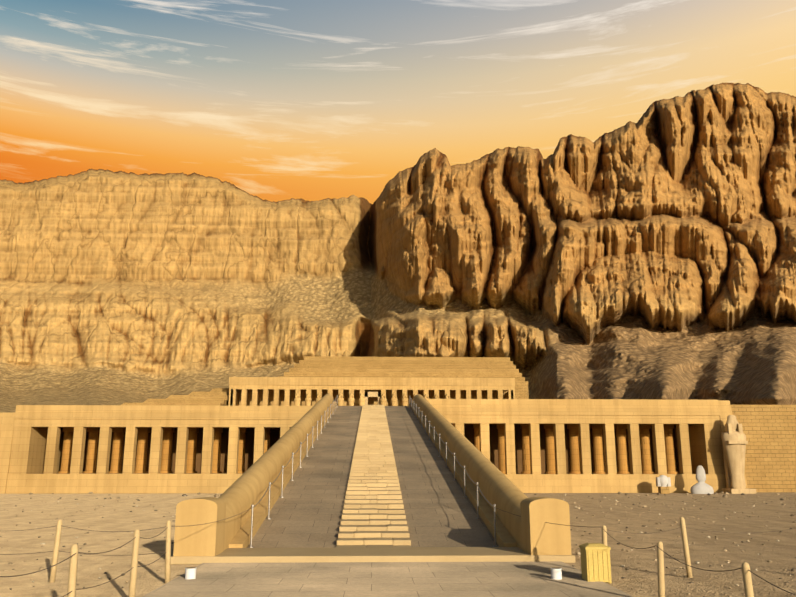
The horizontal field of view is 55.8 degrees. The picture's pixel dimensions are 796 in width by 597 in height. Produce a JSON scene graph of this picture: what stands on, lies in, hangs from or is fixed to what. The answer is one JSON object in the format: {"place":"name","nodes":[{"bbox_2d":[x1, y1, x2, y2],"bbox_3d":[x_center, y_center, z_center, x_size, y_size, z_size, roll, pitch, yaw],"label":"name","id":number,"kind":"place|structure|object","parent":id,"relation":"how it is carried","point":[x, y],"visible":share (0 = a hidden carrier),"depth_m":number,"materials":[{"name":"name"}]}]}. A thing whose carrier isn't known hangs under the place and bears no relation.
{"place":"outdoors","nodes":[
{"label":"outdoors","id":0,"kind":"place"},
{"bbox_2d":[142,561,632,596],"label":"paved path","id":1,"kind":"structure","parent":0,"point":[414,579],"depth_m":13.02,"materials":[{"name":"beige stone"}]},
{"bbox_2d":[185,568,196,578],"bbox_3d":[-3.692,4.892,13.385,0.200,0.180,0.200,0,-13,-2],"label":"ground light","id":2,"kind":"object","parent":1,"relation":"on","point":[190,573],"visible":0.85,"depth_m":13.31,"materials":[{"name":"white plastic"}]},
{"bbox_2d":[550,568,561,579],"bbox_3d":[2.812,4.884,13.352,0.200,0.180,0.200,0,-13,-2],"label":"ground light","id":3,"kind":"object","parent":1,"relation":"on","point":[556,574],"visible":0.81,"depth_m":13.28,"materials":[{"name":"white plastic"}]},
{"bbox_2d":[579,543,611,582],"bbox_3d":[3.487,4.664,13.272,0.457,0.645,0.417,0,-13,-2],"label":"litter bin","id":4,"kind":"object","parent":1,"relation":"on","point":[595,563],"visible":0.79,"depth_m":13.10,"materials":[{"name":"yellow wood"}]},
{"bbox_2d":[0,83,795,411],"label":"cliff terrain","id":5,"kind":"structure","parent":0,"point":[650,253],"depth_m":263.80,"materials":[{"name":"brown stone"}]},
{"bbox_2d":[122,388,228,405],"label":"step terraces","id":6,"kind":"object","parent":5,"relation":"on","point":[216,397],"visible":0.19,"depth_m":144.12,"materials":[{"name":"beige stone"}]},
{"bbox_2d":[228,377,514,405],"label":"portico","id":7,"kind":"structure","parent":5,"relation":"on","point":[263,391],"depth_m":150.00,"materials":[{"name":"stone"}]},
{"bbox_2d":[294,393,449,405],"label":"statues","id":8,"kind":"object","parent":7,"relation":"attached to","point":[340,399],"visible":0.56,"depth_m":148.37,"materials":[{"name":"beige stone"}]},
{"bbox_2d":[365,392,380,404],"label":"doorway","id":9,"kind":"structure","parent":7,"relation":"attached to","point":[372,394],"depth_m":149.63,"materials":[{"name":"beige stone"}]},
{"bbox_2d":[279,356,528,398],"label":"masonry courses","id":10,"kind":"object","parent":5,"relation":"on","point":[425,367],"visible":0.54,"depth_m":165.96,"materials":[{"name":"beige stone"}]},
{"bbox_2d":[0,492,795,596],"bbox_3d":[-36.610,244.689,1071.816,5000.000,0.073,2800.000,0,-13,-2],"label":"ground","id":11,"kind":"structure","parent":0,"point":[640,580],"depth_m":21.14,"materials":[{"name":"beige sand"}]},
{"bbox_2d":[0,412,37,493],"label":"wall","id":12,"kind":"structure","parent":11,"relation":"on","point":[7,419],"depth_m":60.81,"materials":[{"name":"beige stone"}]},
{"bbox_2d":[49,520,61,582],"bbox_3d":[-6.074,4.485,13.355,0.099,1.070,0.094,7,-15,-22],"label":"fence post","id":13,"kind":"object","parent":11,"relation":"on","point":[55,552],"visible":0.85,"depth_m":13.32,"materials":[{"name":"brown wood"}]},
{"bbox_2d":[67,544,77,596],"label":"fence post","id":14,"kind":"object","parent":11,"relation":"on","point":[72,577],"visible":1,"depth_m":9.05,"materials":[{"name":"brown wood"}]},
{"bbox_2d":[128,529,139,596],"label":"fence post","id":15,"kind":"object","parent":11,"relation":"on","point":[133,574],"visible":1,"depth_m":11.17,"materials":[{"name":"brown wood"}]},
{"bbox_2d":[6,405,312,493],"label":"portico","id":16,"kind":"structure","parent":11,"relation":"on","point":[34,449],"depth_m":61.34,"materials":[{"name":"stone"}]},
{"bbox_2d":[38,427,270,472],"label":"portico columns","id":17,"kind":"structure","parent":16,"relation":"attached to","point":[117,454],"depth_m":64.32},
{"bbox_2d":[35,428,279,473],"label":"portico interior","id":18,"kind":"object","parent":16,"relation":"attached to","point":[249,443],"visible":0.05,"depth_m":67.89,"materials":[{"name":"brown stone"}]},
{"bbox_2d":[165,520,170,583],"bbox_3d":[-4.026,4.442,13.164,0.099,1.070,0.094,1,-13,-18],"label":"fence post","id":19,"kind":"object","parent":11,"relation":"on","point":[168,555],"visible":0.85,"depth_m":13.13,"materials":[{"name":"brown wood"}]},
{"bbox_2d":[173,394,332,555],"bbox_3d":[-5.031,6.828,39.369,0.860,8.150,46.900,0,-13,-2],"label":"ramp balustrade","id":20,"kind":"object","parent":11,"relation":"on","point":[245,491],"visible":0.67,"depth_m":18.73,"materials":[{"name":"stone"}]},
{"bbox_2d":[247,406,498,547],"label":"ramp","id":21,"kind":"structure","parent":11,"relation":"on","point":[306,511],"depth_m":24.47,"materials":[{"name":"grey stone"}]},
{"bbox_2d":[229,403,336,547],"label":"ramp side kerb","id":22,"kind":"structure","parent":21,"relation":"on","point":[241,539],"depth_m":23.20,"materials":[{"name":"stone"}]},
{"bbox_2d":[248,395,337,547],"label":"railing posts","id":23,"kind":"object","parent":21,"relation":"on","point":[269,487],"visible":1,"depth_m":24.48,"materials":[{"name":"metal"}]},
{"bbox_2d":[336,405,410,546],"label":"stairway","id":24,"kind":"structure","parent":21,"relation":"on","point":[373,515],"depth_m":24.43,"materials":[{"name":"beige stone"}]},
{"bbox_2d":[410,398,497,546],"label":"railing posts","id":25,"kind":"object","parent":21,"relation":"on","point":[477,486],"visible":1,"depth_m":25.98,"materials":[{"name":"metal"}]},
{"bbox_2d":[410,403,516,546],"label":"ramp side kerb","id":26,"kind":"structure","parent":21,"relation":"on","point":[504,538],"depth_m":23.45,"materials":[{"name":"stone"}]},
{"bbox_2d":[171,547,574,564],"bbox_3d":[-0.530,5.663,16.586,8.500,0.160,1.770,0,-13,-2],"label":"stone threshold","id":27,"kind":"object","parent":11,"relation":"on","point":[382,554],"depth_m":15.83,"materials":[{"name":"stone"}]},
{"bbox_2d":[0,492,795,596],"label":"scattered stones","id":28,"kind":"object","parent":11,"relation":"on","point":[577,553],"visible":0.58,"depth_m":27.30,"materials":[{"name":"brown stone"}]},
{"bbox_2d":[413,394,570,554],"bbox_3d":[2.465,6.883,39.612,0.860,8.150,46.900,0,-13,-2],"label":"ramp balustrade","id":29,"kind":"object","parent":11,"relation":"on","point":[531,531],"visible":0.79,"depth_m":19.00,"materials":[{"name":"stone"}]},
{"bbox_2d":[426,399,725,492],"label":"portico","id":30,"kind":"structure","parent":11,"relation":"on","point":[696,446],"depth_m":62.68,"materials":[{"name":"stone"}]},
{"bbox_2d":[464,424,675,473],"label":"portico interior","id":31,"kind":"object","parent":30,"relation":"attached to","point":[469,432],"visible":0.02,"depth_m":69.00,"materials":[{"name":"brown stone"}]},
{"bbox_2d":[452,424,697,473],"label":"portico columns","id":32,"kind":"structure","parent":30,"relation":"attached to","point":[622,456],"depth_m":65.58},
{"bbox_2d":[602,525,606,545],"bbox_3d":[3.868,4.716,14.036,0.094,0.920,0.099,2,-12,-6],"label":"fence post","id":33,"kind":"object","parent":11,"relation":"on","point":[604,537],"visible":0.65,"depth_m":14.06,"materials":[{"name":"brown wood"}]},
{"bbox_2d":[657,541,664,596],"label":"fence post","id":34,"kind":"object","parent":11,"relation":"on","point":[661,580],"visible":1,"depth_m":10.93,"materials":[{"name":"brown wood"}]},
{"bbox_2d":[658,487,669,493],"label":"pedestal","id":35,"kind":"object","parent":11,"relation":"on","point":[663,490],"visible":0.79,"depth_m":59.57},
{"bbox_2d":[656,475,670,486],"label":"statue fragment","id":36,"kind":"object","parent":35,"relation":"on","point":[663,481],"visible":1,"depth_m":59.77,"materials":[{"name":"stone"}]},
{"bbox_2d":[680,517,692,577],"bbox_3d":[5.288,4.578,13.808,0.099,1.090,0.094,-1,-12,-13],"label":"fence post","id":37,"kind":"object","parent":11,"relation":"on","point":[685,547],"visible":0.9,"depth_m":13.78,"materials":[{"name":"brown wood"}]},
{"bbox_2d":[690,466,713,493],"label":"bust","id":38,"kind":"object","parent":11,"relation":"on","point":[701,486],"visible":1,"depth_m":59.57,"materials":[{"name":"stone"}]},
{"bbox_2d":[721,415,755,493],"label":"statue","id":39,"kind":"object","parent":11,"relation":"on","point":[734,441],"visible":1,"depth_m":61.01,"materials":[{"name":"stone"}]},
{"bbox_2d":[742,562,753,596],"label":"fence post","id":40,"kind":"object","parent":11,"relation":"on","point":[747,582],"visible":1,"depth_m":8.50,"materials":[{"name":"brown wood"}]},
{"bbox_2d":[731,405,795,492],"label":"block wall","id":41,"kind":"structure","parent":11,"relation":"on","point":[769,431],"depth_m":63.80,"materials":[{"name":"beige stone"}]},
{"bbox_2d":[0,507,795,596],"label":"fence ropes","id":42,"kind":"object","parent":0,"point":[250,508],"visible":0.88,"depth_m":13.19,"materials":[{"name":"brown fabric"}]},
{"bbox_2d":[0,0,795,203],"label":"sky","id":43,"kind":"structure","parent":0,"point":[273,100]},
{"bbox_2d":[698,400,747,487],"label":"wall","id":44,"kind":"structure","parent":0,"point":[725,408],"depth_m":63.36,"materials":[{"name":"beige stone"}]}
]}

